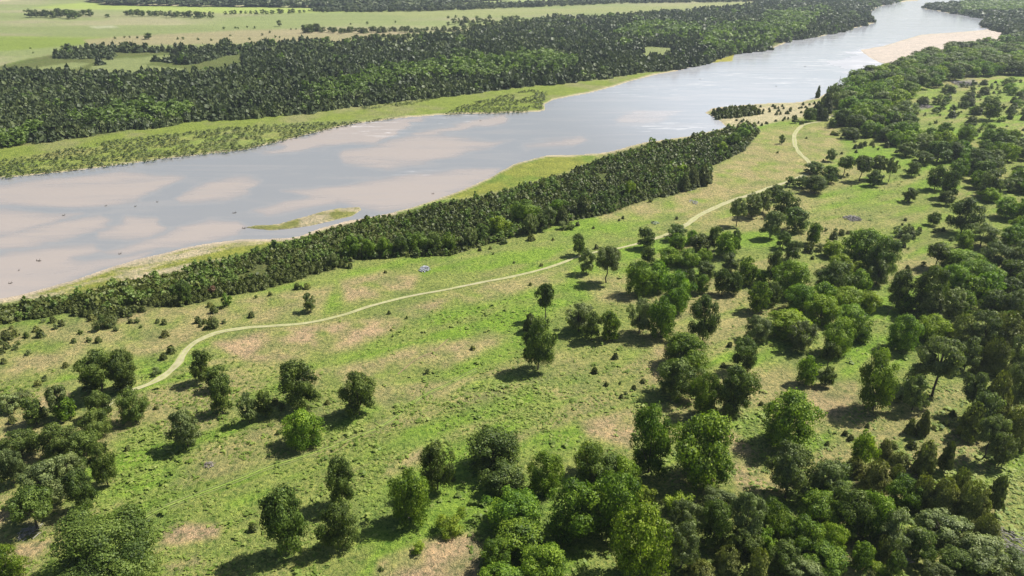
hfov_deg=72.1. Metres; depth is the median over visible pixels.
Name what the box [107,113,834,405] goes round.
dirt track
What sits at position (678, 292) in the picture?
green tree
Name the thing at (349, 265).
cedar shrub
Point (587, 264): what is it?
pale oak tree
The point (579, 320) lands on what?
pale oak tree
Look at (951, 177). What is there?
oak tree
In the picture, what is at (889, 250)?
oak tree
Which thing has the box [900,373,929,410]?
pale oak tree
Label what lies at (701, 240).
oak tree
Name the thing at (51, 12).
oak tree
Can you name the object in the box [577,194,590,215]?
cedar tree
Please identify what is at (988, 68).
green tree
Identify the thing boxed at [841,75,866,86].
green tree
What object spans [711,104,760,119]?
cedar scrub
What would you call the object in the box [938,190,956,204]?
oak tree
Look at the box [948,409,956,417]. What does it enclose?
cedar shrub
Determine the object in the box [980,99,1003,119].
oak tree
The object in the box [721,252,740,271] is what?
pale oak tree
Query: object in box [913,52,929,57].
green tree
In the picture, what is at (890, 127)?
oak tree
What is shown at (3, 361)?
cedar shrub
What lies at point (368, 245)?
green tree
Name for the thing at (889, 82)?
green tree
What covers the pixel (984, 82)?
cedar shrub
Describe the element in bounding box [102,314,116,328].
cedar shrub
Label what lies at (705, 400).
green tree
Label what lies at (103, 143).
willow scrub
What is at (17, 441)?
oak tree
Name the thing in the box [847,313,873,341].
green tree
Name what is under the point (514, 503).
green tree
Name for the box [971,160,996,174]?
oak tree
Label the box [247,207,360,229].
river islet
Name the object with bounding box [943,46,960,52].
green tree
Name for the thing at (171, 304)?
young cedar
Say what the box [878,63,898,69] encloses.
yellow green tree
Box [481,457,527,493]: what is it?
oak tree
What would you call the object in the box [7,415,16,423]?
cedar shrub
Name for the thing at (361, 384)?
oak tree
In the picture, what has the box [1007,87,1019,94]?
green shrub
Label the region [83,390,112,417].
oak tree
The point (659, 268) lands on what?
green tree
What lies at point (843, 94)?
pale oak tree
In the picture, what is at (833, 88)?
pale oak tree
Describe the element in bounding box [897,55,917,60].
pale oak tree
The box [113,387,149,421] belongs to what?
oak tree
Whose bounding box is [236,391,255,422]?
pale oak tree
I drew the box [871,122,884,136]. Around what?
green tree
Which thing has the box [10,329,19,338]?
olive shrub
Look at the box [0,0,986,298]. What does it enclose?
river
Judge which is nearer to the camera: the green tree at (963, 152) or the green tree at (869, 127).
the green tree at (963, 152)
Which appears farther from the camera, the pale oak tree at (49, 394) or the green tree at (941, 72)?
the green tree at (941, 72)
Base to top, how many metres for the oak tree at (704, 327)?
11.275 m
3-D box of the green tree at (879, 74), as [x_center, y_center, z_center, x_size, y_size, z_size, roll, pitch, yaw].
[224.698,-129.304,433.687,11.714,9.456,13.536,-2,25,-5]
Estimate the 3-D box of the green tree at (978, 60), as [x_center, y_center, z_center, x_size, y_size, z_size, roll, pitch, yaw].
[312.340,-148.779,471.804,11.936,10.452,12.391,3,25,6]
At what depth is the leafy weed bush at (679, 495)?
100.27 m
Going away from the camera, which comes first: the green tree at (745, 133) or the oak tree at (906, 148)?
the oak tree at (906, 148)
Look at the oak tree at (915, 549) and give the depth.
90.77 m
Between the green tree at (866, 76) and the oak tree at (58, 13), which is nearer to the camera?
the green tree at (866, 76)
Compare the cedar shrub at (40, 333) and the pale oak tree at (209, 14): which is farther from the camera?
the pale oak tree at (209, 14)
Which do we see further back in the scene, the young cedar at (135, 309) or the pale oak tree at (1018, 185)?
the pale oak tree at (1018, 185)
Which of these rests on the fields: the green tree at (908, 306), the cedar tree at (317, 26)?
the cedar tree at (317, 26)
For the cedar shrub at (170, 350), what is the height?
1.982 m
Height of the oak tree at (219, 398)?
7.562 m
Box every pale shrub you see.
[126,310,132,316]
[151,367,161,375]
[498,236,507,243]
[558,221,567,229]
[814,243,823,251]
[902,233,912,240]
[940,83,951,91]
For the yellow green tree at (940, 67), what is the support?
on the ground
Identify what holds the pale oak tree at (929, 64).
on the ground
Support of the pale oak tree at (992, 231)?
on the ground
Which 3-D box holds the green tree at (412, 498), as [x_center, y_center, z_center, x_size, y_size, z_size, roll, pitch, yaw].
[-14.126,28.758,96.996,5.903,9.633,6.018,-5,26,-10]
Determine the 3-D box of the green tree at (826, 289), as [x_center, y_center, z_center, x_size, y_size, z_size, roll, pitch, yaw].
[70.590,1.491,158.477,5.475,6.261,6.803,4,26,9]
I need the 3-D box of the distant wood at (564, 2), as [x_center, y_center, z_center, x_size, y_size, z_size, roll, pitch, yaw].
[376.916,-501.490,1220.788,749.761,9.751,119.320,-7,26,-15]
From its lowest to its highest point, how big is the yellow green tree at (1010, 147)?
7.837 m
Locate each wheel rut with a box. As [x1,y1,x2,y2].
[133,371,476,526]
[142,369,476,518]
[144,368,475,515]
[398,339,447,373]
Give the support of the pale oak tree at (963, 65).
on the ground
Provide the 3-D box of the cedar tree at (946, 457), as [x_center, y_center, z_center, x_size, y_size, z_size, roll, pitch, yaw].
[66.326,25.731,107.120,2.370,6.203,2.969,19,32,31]
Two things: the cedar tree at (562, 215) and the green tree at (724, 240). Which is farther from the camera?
the cedar tree at (562, 215)
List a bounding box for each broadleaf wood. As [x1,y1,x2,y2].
[0,0,903,146]
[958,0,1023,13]
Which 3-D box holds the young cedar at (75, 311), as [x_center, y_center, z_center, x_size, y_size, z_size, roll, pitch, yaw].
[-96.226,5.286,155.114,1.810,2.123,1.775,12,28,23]
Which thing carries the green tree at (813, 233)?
on the ground
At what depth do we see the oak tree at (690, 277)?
163.25 m
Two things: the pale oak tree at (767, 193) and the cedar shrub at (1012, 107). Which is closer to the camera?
the pale oak tree at (767, 193)
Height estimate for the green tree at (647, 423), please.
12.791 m
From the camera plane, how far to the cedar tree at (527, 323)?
147.42 m
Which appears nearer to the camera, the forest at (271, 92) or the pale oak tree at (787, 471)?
the pale oak tree at (787, 471)
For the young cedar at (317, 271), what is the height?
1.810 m
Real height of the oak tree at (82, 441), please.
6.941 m
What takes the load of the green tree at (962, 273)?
on the ground
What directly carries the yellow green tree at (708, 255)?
on the ground
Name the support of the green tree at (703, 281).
on the ground
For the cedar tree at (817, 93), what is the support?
on the ground
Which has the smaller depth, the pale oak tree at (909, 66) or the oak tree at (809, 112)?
the oak tree at (809, 112)
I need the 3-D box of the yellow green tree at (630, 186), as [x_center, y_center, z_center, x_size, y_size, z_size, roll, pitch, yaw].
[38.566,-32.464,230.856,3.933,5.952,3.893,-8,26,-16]
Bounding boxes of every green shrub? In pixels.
[1003,83,1015,91]
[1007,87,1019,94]
[1014,99,1023,106]
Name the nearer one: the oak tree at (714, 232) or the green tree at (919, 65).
the oak tree at (714, 232)
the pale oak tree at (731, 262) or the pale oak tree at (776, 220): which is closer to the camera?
the pale oak tree at (731, 262)
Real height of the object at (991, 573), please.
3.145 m
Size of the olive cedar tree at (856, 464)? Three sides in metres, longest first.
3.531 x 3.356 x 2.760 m
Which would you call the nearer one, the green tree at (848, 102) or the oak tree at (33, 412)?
the oak tree at (33, 412)
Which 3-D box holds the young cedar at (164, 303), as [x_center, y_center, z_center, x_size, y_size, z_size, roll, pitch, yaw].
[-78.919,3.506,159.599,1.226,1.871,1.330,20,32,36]
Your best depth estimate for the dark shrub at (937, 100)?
374.33 m
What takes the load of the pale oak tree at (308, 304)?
on the ground
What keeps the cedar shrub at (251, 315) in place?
on the ground
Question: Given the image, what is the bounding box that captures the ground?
[0,0,1023,575]
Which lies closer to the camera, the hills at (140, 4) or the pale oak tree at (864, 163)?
the pale oak tree at (864, 163)
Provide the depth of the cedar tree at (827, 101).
352.99 m
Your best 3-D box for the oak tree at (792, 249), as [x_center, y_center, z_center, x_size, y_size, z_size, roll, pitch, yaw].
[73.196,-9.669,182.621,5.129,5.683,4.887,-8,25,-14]
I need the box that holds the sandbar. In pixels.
[861,29,1000,63]
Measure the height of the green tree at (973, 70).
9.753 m
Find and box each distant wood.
[308,0,545,11]
[531,0,831,6]
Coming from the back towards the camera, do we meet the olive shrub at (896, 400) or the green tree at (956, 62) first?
the green tree at (956, 62)
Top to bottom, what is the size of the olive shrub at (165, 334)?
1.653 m
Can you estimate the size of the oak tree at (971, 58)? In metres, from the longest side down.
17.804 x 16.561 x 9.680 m
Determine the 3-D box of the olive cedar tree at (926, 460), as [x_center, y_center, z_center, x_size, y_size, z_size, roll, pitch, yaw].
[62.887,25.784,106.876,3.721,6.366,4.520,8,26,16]
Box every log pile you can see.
[17,523,43,540]
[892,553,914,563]
[1000,526,1023,553]
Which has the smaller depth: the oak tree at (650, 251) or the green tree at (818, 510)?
the green tree at (818, 510)
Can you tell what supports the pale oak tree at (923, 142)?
on the ground
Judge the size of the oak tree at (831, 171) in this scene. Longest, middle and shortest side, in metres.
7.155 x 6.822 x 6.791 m
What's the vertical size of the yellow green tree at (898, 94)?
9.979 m
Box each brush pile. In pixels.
[203,461,215,468]
[418,265,430,272]
[842,214,861,220]
[913,103,933,107]
[951,81,978,84]
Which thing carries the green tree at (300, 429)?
on the ground
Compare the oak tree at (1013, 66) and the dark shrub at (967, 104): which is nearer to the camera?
the dark shrub at (967, 104)
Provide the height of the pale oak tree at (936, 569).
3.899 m
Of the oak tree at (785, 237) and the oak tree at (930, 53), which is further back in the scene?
the oak tree at (930, 53)
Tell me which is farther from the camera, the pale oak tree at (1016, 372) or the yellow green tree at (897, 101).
the yellow green tree at (897, 101)
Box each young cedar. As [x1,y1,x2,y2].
[33,311,41,318]
[57,307,63,313]
[71,308,78,316]
[81,308,86,317]
[120,307,127,317]
[132,305,138,312]
[140,305,146,312]
[141,297,146,305]
[155,300,161,306]
[161,300,167,306]
[168,300,176,307]
[174,298,180,305]
[212,291,218,297]
[218,290,223,297]
[231,288,236,294]
[236,286,242,293]
[282,275,287,282]
[314,268,320,274]
[324,264,330,270]
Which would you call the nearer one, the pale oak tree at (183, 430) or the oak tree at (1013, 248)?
the pale oak tree at (183, 430)
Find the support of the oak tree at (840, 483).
on the ground
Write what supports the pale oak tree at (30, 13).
on the fields
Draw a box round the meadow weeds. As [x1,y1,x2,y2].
[0,168,1023,575]
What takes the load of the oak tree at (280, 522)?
on the ground
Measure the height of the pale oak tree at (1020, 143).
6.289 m
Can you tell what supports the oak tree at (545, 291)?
on the ground
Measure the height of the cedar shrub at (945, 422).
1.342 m
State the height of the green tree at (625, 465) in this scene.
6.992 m
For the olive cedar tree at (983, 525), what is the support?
on the ground
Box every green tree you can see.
[0,542,31,575]
[50,396,75,421]
[221,292,231,305]
[279,407,325,450]
[340,235,361,256]
[361,238,376,256]
[376,236,391,252]
[387,466,430,528]
[409,233,423,250]
[442,232,455,249]
[479,534,512,573]
[479,560,525,575]
[480,485,544,532]
[489,215,512,233]
[492,513,550,563]
[508,199,541,223]
[519,541,567,575]
[526,450,564,497]
[544,476,607,544]
[549,199,563,211]
[572,440,605,485]
[584,470,643,539]
[600,453,641,493]
[601,309,620,340]
[608,500,674,575]
[623,260,657,296]
[624,181,635,194]
[629,401,672,478]
[646,295,676,338]
[649,260,669,291]
[658,269,697,313]
[659,246,679,265]
[661,331,712,373]
[666,233,687,249]
[669,408,735,489]
[676,248,702,267]
[677,162,686,171]
[686,230,697,243]
[688,371,720,414]
[696,274,710,293]
[697,248,712,262]
[714,231,738,255]
[716,141,727,151]
[725,131,740,144]
[737,127,749,137]
[738,255,758,285]
[747,281,772,312]
[754,269,770,284]
[756,527,777,552]
[760,387,828,448]
[760,496,790,544]
[765,308,811,340]
[771,259,812,293]
[779,513,828,554]
[784,283,817,310]
[795,355,821,385]
[797,488,841,532]
[802,293,841,325]
[802,538,849,575]
[806,222,823,244]
[814,280,837,306]
[818,521,849,551]
[822,239,843,256]
[823,316,855,354]
[829,253,865,275]
[831,285,867,311]
[832,109,854,124]
[834,303,869,330]
[837,96,857,109]
[837,227,893,269]
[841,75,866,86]
[841,86,863,99]
[846,82,857,86]
[847,69,872,78]
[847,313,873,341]
[848,101,866,111]
[849,540,876,574]
[850,267,873,293]
[850,429,881,463]
[852,92,873,99]
[852,104,876,119]
[853,98,875,110]
[855,74,870,83]
[855,490,895,544]
[858,289,882,314]
[858,347,900,412]
[860,85,886,99]
[860,122,876,136]
[862,100,887,113]
[863,83,891,91]
[868,70,884,82]
[870,65,889,78]
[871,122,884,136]
[876,78,894,84]
[876,81,891,88]
[876,99,893,107]
[877,109,901,125]
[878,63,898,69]
[884,472,923,511]
[885,314,924,351]
[886,129,905,145]
[887,75,908,84]
[888,89,912,103]
[889,70,903,74]
[891,99,908,106]
[892,80,921,96]
[893,121,914,134]
[893,293,917,312]
[898,130,917,144]
[899,68,916,73]
[902,59,918,64]
[903,70,916,75]
[904,112,919,122]
[905,63,926,69]
[910,122,922,133]
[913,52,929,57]
[913,55,931,64]
[917,313,954,339]
[921,66,937,70]
[922,127,937,135]
[927,68,946,83]
[931,75,945,87]
[932,53,946,57]
[933,130,958,141]
[936,65,950,77]
[936,122,955,131]
[937,62,953,67]
[937,248,988,271]
[939,263,970,290]
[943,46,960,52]
[943,61,968,75]
[943,69,951,79]
[949,157,971,176]
[949,289,977,314]
[952,148,970,160]
[955,230,973,250]
[956,125,975,142]
[958,124,977,140]
[958,274,987,298]
[961,47,974,50]
[961,259,1007,281]
[962,142,974,152]
[963,152,974,167]
[964,51,980,57]
[967,61,984,76]
[969,59,984,70]
[969,170,986,188]
[974,48,1002,54]
[976,61,999,75]
[976,187,1002,201]
[976,270,1006,300]
[977,139,993,151]
[981,128,998,139]
[982,41,1005,49]
[982,124,998,133]
[987,141,1007,155]
[989,128,1010,146]
[991,62,1007,73]
[991,65,1002,74]
[995,197,1021,218]
[996,34,1014,42]
[999,224,1023,246]
[1000,36,1011,41]
[1000,142,1021,161]
[1006,129,1021,139]
[1008,216,1023,224]
[1009,169,1023,179]
[1010,51,1023,54]
[1010,54,1023,60]
[1013,198,1023,218]
[1013,218,1023,233]
[1017,180,1023,192]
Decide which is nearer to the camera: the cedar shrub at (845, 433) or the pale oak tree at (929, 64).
the cedar shrub at (845, 433)
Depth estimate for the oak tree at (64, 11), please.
882.99 m
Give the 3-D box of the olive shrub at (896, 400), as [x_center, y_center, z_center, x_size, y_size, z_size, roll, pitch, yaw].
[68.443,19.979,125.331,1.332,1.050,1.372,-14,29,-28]
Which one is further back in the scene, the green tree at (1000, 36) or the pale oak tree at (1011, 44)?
the green tree at (1000, 36)
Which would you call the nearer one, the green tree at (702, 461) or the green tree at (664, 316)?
the green tree at (702, 461)
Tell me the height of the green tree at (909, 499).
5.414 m
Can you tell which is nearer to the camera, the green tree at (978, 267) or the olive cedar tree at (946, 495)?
the olive cedar tree at (946, 495)
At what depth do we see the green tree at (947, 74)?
442.11 m
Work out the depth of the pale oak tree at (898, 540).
91.37 m
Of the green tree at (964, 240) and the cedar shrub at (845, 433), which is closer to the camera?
the cedar shrub at (845, 433)
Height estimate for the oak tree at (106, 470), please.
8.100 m
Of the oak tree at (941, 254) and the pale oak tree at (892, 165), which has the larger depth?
the pale oak tree at (892, 165)
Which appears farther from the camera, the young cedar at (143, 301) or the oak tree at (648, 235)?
the oak tree at (648, 235)
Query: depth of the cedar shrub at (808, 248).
187.78 m
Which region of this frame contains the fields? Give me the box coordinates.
[0,0,909,175]
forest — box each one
[0,0,896,143]
[921,0,1023,34]
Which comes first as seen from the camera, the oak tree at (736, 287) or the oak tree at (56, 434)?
the oak tree at (56, 434)
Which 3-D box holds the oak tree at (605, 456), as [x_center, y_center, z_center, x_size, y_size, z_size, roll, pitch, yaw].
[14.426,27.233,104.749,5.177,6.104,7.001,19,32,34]
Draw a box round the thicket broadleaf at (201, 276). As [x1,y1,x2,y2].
[12,122,757,318]
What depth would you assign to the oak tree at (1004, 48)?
544.50 m
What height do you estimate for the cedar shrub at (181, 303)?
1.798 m
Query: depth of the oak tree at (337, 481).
98.85 m
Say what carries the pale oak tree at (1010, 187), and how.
on the ground
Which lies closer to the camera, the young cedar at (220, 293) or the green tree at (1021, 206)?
the young cedar at (220, 293)
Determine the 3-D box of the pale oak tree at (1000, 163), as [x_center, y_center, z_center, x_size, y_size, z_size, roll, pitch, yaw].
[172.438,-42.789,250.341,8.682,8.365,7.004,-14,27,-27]
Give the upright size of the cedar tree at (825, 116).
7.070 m
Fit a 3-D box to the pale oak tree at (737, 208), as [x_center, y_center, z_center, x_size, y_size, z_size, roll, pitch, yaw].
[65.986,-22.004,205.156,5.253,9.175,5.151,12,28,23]
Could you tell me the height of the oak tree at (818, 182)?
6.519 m
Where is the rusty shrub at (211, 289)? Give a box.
[207,285,216,293]
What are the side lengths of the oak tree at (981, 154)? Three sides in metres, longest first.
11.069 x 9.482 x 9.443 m
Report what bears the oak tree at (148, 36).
on the fields
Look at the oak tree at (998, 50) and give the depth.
537.92 m
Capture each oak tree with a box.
[0,393,19,414]
[0,428,41,456]
[0,448,26,483]
[5,483,54,528]
[12,390,31,403]
[15,453,74,503]
[18,396,44,424]
[23,8,33,17]
[27,421,78,462]
[31,9,39,16]
[41,9,48,16]
[43,384,67,409]
[46,10,55,17]
[46,503,164,575]
[53,451,87,485]
[54,8,63,16]
[60,467,99,509]
[62,9,69,16]
[63,428,98,468]
[65,10,76,17]
[71,348,121,391]
[76,407,112,439]
[77,376,106,391]
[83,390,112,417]
[85,9,93,16]
[86,441,117,485]
[105,348,135,384]
[112,373,136,392]
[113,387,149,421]
[134,9,141,16]
[143,33,151,38]
[164,409,202,448]
[167,10,174,17]
[174,279,191,303]
[188,349,211,381]
[195,12,203,18]
[204,364,231,387]
[207,11,213,17]
[209,375,233,413]
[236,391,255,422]
[254,389,272,416]
[257,482,309,556]
[277,358,320,408]
[301,25,307,31]
[302,292,315,310]
[307,24,314,31]
[314,500,359,549]
[325,454,354,506]
[326,252,338,266]
[337,369,376,416]
[393,235,407,252]
[417,439,456,492]
[427,232,441,251]
[462,227,477,244]
[466,425,520,481]
[474,223,488,240]
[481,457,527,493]
[521,315,557,369]
[523,214,538,232]
[532,212,548,230]
[534,283,554,319]
[542,205,556,224]
[564,301,593,330]
[572,233,584,254]
[578,247,595,273]
[581,311,602,339]
[589,450,619,478]
[595,245,621,282]
[626,297,651,333]
[637,226,654,246]
[640,245,655,263]
[655,357,706,399]
[664,519,700,568]
[666,223,687,238]
[668,498,704,538]
[683,268,698,291]
[687,293,720,340]
[689,233,712,251]
[695,499,733,548]
[696,260,715,278]
[700,485,747,514]
[708,226,721,248]
[713,267,733,294]
[714,363,762,416]
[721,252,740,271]
[727,491,768,542]
[727,527,764,559]
[729,198,747,226]
[730,271,743,294]
[731,336,757,371]
[733,230,741,249]
[743,192,762,216]
[744,314,773,342]
[759,189,771,212]
[759,210,787,238]
[762,439,817,499]
[766,248,786,284]
[766,539,801,574]
[767,184,784,200]
[767,280,783,304]
[773,190,801,215]
[776,231,791,247]
[779,134,785,142]
[782,555,826,575]
[784,206,810,232]
[784,240,803,259]
[785,176,796,186]
[787,319,818,349]
[792,116,798,122]
[795,175,808,186]
[802,175,828,192]
[802,457,852,498]
[803,107,816,119]
[803,161,823,173]
[812,259,861,287]
[818,366,837,385]
[819,165,840,183]
[819,340,842,371]
[820,476,854,509]
[825,148,836,160]
[826,82,840,100]
[829,118,837,127]
[832,89,857,104]
[834,108,850,125]
[834,485,876,543]
[837,155,855,175]
[842,127,860,138]
[844,114,866,129]
[853,155,874,180]
[859,65,877,73]
[865,235,902,275]
[866,169,884,185]
[868,114,884,124]
[869,260,891,285]
[871,155,888,169]
[874,91,891,101]
[875,127,894,140]
[877,506,924,555]
[880,124,894,138]
[882,106,906,123]
[883,71,896,78]
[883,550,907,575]
[885,156,900,181]
[886,85,896,91]
[887,60,906,66]
[887,269,915,307]
[888,64,898,70]
[894,100,920,112]
[896,141,918,155]
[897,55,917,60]
[898,106,916,114]
[899,64,918,69]
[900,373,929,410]
[901,58,923,65]
[902,75,918,89]
[902,114,916,122]
[902,187,919,201]
[903,161,922,175]
[904,361,929,382]
[905,524,937,562]
[910,50,926,54]
[911,150,934,164]
[912,264,951,306]
[914,73,933,87]
[914,334,966,395]
[914,507,976,549]
[915,69,929,75]
[915,132,934,150]
[919,56,944,63]
[919,559,955,575]
[920,50,939,55]
[921,46,939,50]
[925,62,936,69]
[926,141,953,161]
[926,165,949,189]
[927,212,941,224]
[927,242,950,264]
[928,71,940,82]
[930,48,946,53]
[930,59,950,65]
[936,56,969,63]
[936,543,975,575]
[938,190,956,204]
[940,170,962,195]
[942,44,960,51]
[943,42,962,49]
[944,286,969,317]
[945,52,966,59]
[945,196,987,232]
[946,141,964,160]
[948,62,971,76]
[948,65,966,79]
[951,49,969,54]
[954,531,1013,575]
[955,41,970,47]
[959,56,980,60]
[961,336,983,369]
[961,371,990,403]
[964,41,978,47]
[964,122,983,136]
[968,222,1003,245]
[969,148,993,168]
[969,390,1006,427]
[971,45,991,49]
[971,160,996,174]
[972,309,1004,344]
[973,49,990,57]
[974,240,1012,266]
[975,46,1001,51]
[975,288,1010,314]
[976,42,993,47]
[977,413,1012,458]
[979,169,1005,196]
[980,54,1006,60]
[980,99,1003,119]
[983,158,1006,177]
[986,56,1005,62]
[988,149,1005,158]
[989,432,1020,465]
[990,156,1006,173]
[993,53,1016,61]
[996,134,1019,152]
[997,59,1012,73]
[999,43,1023,52]
[999,246,1023,257]
[999,545,1023,575]
[1000,45,1013,52]
[1002,259,1023,277]
[1002,276,1023,293]
[1002,289,1023,316]
[1003,178,1018,191]
[1005,47,1018,52]
[1005,60,1023,74]
[1007,361,1023,408]
[1008,33,1023,36]
[1008,334,1023,366]
[1010,165,1022,175]
[1011,38,1023,41]
[1012,141,1023,154]
[1013,177,1023,190]
[1016,272,1023,287]
[1017,146,1023,158]
[1017,239,1023,248]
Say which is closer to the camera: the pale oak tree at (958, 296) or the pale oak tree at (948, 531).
the pale oak tree at (948, 531)
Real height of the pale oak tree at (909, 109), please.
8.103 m
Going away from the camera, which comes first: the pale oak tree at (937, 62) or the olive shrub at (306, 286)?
the olive shrub at (306, 286)
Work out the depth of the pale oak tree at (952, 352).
123.05 m
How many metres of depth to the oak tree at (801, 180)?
239.79 m
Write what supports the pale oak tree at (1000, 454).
on the ground
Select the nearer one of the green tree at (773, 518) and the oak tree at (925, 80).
the green tree at (773, 518)
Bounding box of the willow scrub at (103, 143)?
[0,89,547,178]
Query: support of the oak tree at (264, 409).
on the ground
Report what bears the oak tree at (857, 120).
on the ground
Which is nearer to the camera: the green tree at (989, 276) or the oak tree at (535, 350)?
the oak tree at (535, 350)
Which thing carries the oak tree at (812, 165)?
on the ground
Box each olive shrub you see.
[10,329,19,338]
[33,379,42,386]
[62,362,69,367]
[88,314,96,321]
[161,330,169,337]
[207,302,213,307]
[271,398,278,406]
[303,283,311,289]
[527,233,535,240]
[891,441,898,449]
[892,397,899,403]
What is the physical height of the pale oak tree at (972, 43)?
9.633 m
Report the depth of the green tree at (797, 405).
111.11 m
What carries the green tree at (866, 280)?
on the ground
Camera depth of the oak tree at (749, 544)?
91.06 m
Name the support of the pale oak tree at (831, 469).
on the ground
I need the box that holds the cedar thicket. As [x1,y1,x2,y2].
[0,119,760,324]
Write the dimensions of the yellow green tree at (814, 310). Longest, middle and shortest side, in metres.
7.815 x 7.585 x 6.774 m
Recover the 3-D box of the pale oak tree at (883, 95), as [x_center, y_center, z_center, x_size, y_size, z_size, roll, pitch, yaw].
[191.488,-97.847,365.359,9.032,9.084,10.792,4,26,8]
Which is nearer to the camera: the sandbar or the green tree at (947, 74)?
the green tree at (947, 74)
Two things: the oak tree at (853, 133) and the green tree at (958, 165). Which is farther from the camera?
the oak tree at (853, 133)
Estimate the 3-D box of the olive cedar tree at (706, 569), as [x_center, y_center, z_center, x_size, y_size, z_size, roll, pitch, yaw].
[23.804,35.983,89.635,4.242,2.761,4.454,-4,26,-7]
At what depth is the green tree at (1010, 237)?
190.91 m
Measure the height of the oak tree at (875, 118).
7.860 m
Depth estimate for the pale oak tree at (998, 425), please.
108.04 m
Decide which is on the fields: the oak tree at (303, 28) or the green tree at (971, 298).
the oak tree at (303, 28)
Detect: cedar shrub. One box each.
[0,330,13,341]
[0,347,5,354]
[0,358,6,363]
[3,342,10,349]
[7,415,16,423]
[35,328,46,338]
[41,406,50,416]
[49,316,56,322]
[57,319,65,327]
[94,336,101,342]
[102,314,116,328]
[124,445,130,451]
[159,352,167,360]
[161,319,167,325]
[166,345,176,354]
[178,300,184,306]
[194,316,201,323]
[206,316,219,329]
[209,305,218,313]
[248,311,254,318]
[248,522,258,532]
[278,402,285,410]
[294,282,300,289]
[347,263,352,268]
[413,251,419,257]
[591,367,598,374]
[611,353,618,359]
[726,342,732,347]
[803,243,813,253]
[829,231,837,239]
[838,229,844,235]
[842,430,847,436]
[846,434,853,441]
[857,142,863,148]
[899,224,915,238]
[905,439,917,449]
[916,96,930,106]
[916,433,924,439]
[942,419,950,426]
[947,86,956,93]
[947,111,956,118]
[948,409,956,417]
[960,91,975,98]
[961,96,975,105]
[963,115,977,122]
[971,105,983,115]
[977,86,990,94]
[979,79,988,84]
[1005,105,1016,112]
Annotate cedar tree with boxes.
[315,24,320,31]
[359,27,367,33]
[401,34,408,39]
[463,16,468,22]
[522,313,534,331]
[555,206,569,223]
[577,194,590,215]
[678,173,690,190]
[680,557,715,575]
[688,167,699,185]
[698,164,711,185]
[712,544,741,575]
[743,547,769,575]
[813,101,823,119]
[815,85,820,97]
[820,91,833,113]
[820,107,829,120]
[845,456,864,479]
[856,458,892,494]
[873,534,891,563]
[877,438,893,458]
[885,451,910,469]
[888,464,905,482]
[891,115,902,122]
[903,289,947,326]
[903,418,915,435]
[909,440,937,477]
[914,411,930,436]
[914,472,935,511]
[926,474,960,515]
[937,440,956,470]
[943,313,978,346]
[951,466,972,502]
[954,479,993,527]
[956,400,986,443]
[963,514,1002,542]
[971,337,1012,375]
[984,475,1010,511]
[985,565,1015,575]
[986,310,1023,354]
[988,369,1013,418]
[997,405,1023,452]
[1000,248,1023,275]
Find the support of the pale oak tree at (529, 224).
on the ground
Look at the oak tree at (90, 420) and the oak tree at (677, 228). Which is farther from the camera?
the oak tree at (677, 228)
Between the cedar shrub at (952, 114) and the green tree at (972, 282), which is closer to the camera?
the green tree at (972, 282)
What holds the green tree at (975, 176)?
on the ground
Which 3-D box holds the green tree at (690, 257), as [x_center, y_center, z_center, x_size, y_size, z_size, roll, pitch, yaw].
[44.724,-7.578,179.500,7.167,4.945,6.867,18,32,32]
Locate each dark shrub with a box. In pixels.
[22,332,29,337]
[90,314,111,329]
[567,222,574,229]
[892,226,901,232]
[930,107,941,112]
[931,95,943,104]
[938,102,947,109]
[949,104,957,110]
[962,100,970,107]
[983,95,994,100]
[1004,77,1017,84]
[1005,109,1018,118]
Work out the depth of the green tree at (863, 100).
344.64 m
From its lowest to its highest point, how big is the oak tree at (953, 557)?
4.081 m
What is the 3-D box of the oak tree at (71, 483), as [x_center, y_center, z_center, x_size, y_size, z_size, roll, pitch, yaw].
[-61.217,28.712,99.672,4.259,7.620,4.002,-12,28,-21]
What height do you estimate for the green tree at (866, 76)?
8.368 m
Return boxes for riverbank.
[0,70,671,176]
[0,154,595,303]
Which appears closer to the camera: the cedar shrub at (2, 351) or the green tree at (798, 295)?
the cedar shrub at (2, 351)
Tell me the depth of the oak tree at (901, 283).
155.49 m
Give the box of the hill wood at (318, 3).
[86,0,494,6]
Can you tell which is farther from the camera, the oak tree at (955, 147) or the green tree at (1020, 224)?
the oak tree at (955, 147)
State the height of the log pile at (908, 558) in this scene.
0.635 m
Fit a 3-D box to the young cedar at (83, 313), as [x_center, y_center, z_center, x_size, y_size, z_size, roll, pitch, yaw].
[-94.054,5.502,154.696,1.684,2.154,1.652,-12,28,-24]
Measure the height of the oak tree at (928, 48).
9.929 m
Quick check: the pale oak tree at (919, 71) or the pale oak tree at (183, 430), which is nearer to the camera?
the pale oak tree at (183, 430)
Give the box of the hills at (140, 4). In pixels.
[0,0,487,7]
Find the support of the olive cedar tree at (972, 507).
on the ground
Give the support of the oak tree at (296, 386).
on the ground
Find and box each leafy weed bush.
[411,540,425,554]
[434,514,464,539]
[456,506,465,516]
[635,484,657,505]
[662,490,695,511]
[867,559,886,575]
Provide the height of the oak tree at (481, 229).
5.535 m
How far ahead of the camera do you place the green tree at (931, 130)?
296.66 m
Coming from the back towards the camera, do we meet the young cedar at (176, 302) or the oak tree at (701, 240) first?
the oak tree at (701, 240)
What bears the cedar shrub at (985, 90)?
on the ground
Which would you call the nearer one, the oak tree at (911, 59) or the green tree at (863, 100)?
the green tree at (863, 100)
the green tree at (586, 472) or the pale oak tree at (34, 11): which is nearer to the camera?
the green tree at (586, 472)
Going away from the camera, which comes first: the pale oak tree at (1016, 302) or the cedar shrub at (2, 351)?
the cedar shrub at (2, 351)

